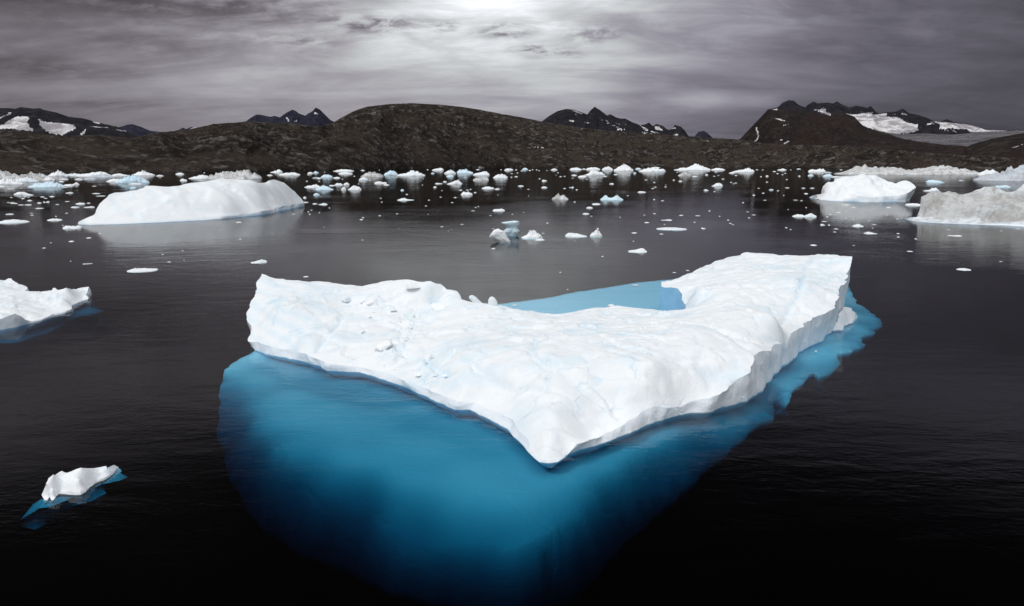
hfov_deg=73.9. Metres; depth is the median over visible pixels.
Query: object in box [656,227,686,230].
ice floe
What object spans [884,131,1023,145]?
glacier
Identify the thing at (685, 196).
water
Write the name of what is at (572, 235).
iceberg
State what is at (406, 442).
iceberg
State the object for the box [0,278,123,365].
iceberg
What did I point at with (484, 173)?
iceberg
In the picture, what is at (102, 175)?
ice floe
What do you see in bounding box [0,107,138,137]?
mountain
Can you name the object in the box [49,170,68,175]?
ice floe
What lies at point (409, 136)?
hill
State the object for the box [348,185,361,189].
ice floe
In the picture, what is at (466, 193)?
ice floe
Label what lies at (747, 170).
iceberg
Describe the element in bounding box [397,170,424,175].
iceberg
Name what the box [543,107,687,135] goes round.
mountain
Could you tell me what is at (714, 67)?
sky
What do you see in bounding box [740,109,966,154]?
mountain
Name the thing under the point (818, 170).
ice floe
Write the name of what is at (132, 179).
iceberg
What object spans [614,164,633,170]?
iceberg
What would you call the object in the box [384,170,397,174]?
ice floe
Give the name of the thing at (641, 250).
iceberg
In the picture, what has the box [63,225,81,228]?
ice floe
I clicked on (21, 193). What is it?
ice floe
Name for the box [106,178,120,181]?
ice floe
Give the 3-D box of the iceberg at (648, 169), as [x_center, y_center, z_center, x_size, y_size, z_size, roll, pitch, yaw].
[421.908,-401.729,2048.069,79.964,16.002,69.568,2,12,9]
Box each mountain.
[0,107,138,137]
[119,124,157,135]
[237,108,333,125]
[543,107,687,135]
[695,131,711,137]
[739,100,1023,139]
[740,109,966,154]
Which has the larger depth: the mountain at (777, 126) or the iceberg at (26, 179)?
the mountain at (777, 126)
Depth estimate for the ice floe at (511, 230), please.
195.18 m
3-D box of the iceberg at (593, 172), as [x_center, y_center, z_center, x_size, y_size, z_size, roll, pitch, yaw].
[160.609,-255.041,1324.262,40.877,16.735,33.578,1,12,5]
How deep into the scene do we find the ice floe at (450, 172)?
1563.78 m
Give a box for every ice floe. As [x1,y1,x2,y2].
[0,219,29,222]
[14,192,27,194]
[21,465,127,529]
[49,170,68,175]
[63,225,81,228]
[89,174,116,176]
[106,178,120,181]
[251,260,266,263]
[279,172,299,174]
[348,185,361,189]
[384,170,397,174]
[444,169,455,173]
[448,179,461,183]
[457,169,472,172]
[461,191,472,194]
[473,177,488,179]
[489,229,510,244]
[493,174,507,177]
[501,221,519,238]
[590,229,601,237]
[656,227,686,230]
[678,171,691,175]
[804,213,816,216]
[808,169,825,171]
[833,307,859,332]
[924,187,938,190]
[926,180,944,182]
[956,268,970,270]
[977,169,996,174]
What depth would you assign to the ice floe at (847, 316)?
86.65 m
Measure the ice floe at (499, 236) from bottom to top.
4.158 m
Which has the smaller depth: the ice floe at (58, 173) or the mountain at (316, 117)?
the ice floe at (58, 173)
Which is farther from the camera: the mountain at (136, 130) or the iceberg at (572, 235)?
the mountain at (136, 130)
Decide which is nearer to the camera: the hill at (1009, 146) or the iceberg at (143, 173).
the iceberg at (143, 173)
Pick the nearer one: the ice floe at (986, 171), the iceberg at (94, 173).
the iceberg at (94, 173)
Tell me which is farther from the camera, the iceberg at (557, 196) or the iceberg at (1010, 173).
the iceberg at (1010, 173)
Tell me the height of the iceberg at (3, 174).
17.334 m
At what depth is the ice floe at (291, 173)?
1346.38 m
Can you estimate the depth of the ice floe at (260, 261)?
141.84 m
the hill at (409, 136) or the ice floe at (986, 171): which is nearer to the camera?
the ice floe at (986, 171)
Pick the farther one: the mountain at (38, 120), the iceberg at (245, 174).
the mountain at (38, 120)
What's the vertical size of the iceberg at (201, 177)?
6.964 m
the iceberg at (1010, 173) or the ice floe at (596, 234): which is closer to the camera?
the ice floe at (596, 234)
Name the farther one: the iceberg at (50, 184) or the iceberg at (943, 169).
the iceberg at (943, 169)
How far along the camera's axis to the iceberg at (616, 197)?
394.17 m
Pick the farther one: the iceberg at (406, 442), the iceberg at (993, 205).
the iceberg at (993, 205)
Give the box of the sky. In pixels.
[0,0,1023,139]
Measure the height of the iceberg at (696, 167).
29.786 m
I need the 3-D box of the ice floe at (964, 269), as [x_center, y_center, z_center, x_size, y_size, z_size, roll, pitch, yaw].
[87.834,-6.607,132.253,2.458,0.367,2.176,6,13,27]
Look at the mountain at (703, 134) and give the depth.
9973.82 m
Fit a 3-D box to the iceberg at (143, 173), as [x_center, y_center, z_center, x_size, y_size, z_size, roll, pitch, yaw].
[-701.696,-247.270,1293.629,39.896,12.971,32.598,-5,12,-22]
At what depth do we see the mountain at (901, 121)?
8481.39 m
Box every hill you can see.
[0,129,201,172]
[120,103,1023,171]
[966,133,1023,157]
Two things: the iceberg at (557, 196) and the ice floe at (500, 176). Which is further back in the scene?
the ice floe at (500, 176)
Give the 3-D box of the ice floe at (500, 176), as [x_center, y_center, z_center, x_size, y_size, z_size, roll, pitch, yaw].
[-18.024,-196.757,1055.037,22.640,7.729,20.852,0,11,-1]
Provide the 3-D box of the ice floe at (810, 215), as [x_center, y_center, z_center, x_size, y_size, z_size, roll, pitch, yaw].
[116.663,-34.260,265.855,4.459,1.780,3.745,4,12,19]
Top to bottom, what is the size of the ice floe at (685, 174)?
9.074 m
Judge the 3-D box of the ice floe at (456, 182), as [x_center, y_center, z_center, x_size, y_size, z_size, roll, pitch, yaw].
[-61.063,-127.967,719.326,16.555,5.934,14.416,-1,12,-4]
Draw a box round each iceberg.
[0,170,18,178]
[0,177,23,183]
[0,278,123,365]
[13,171,54,179]
[16,177,38,181]
[28,181,64,186]
[76,171,109,175]
[77,179,303,259]
[115,175,149,182]
[127,268,157,272]
[133,170,153,175]
[188,175,207,178]
[212,169,261,178]
[216,252,881,605]
[315,185,333,189]
[360,172,383,176]
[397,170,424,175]
[473,171,489,174]
[521,230,542,239]
[552,193,567,198]
[565,233,586,237]
[586,168,604,174]
[600,195,622,199]
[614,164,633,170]
[628,248,646,252]
[639,167,665,171]
[675,164,710,169]
[732,168,753,171]
[810,174,915,222]
[834,164,934,174]
[901,184,1023,256]
[917,165,979,174]
[973,165,1023,180]
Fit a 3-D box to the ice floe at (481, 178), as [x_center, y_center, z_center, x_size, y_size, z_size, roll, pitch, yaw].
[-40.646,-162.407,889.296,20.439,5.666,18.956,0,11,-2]
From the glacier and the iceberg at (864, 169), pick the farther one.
the glacier
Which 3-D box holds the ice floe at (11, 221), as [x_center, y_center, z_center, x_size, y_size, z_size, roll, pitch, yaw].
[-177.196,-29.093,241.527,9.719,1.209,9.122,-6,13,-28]
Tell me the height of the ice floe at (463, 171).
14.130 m
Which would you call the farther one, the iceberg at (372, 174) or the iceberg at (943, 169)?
the iceberg at (943, 169)
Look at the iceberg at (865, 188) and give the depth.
387.36 m
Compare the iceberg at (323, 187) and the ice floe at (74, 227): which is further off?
the iceberg at (323, 187)
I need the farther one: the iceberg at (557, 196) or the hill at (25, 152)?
the hill at (25, 152)

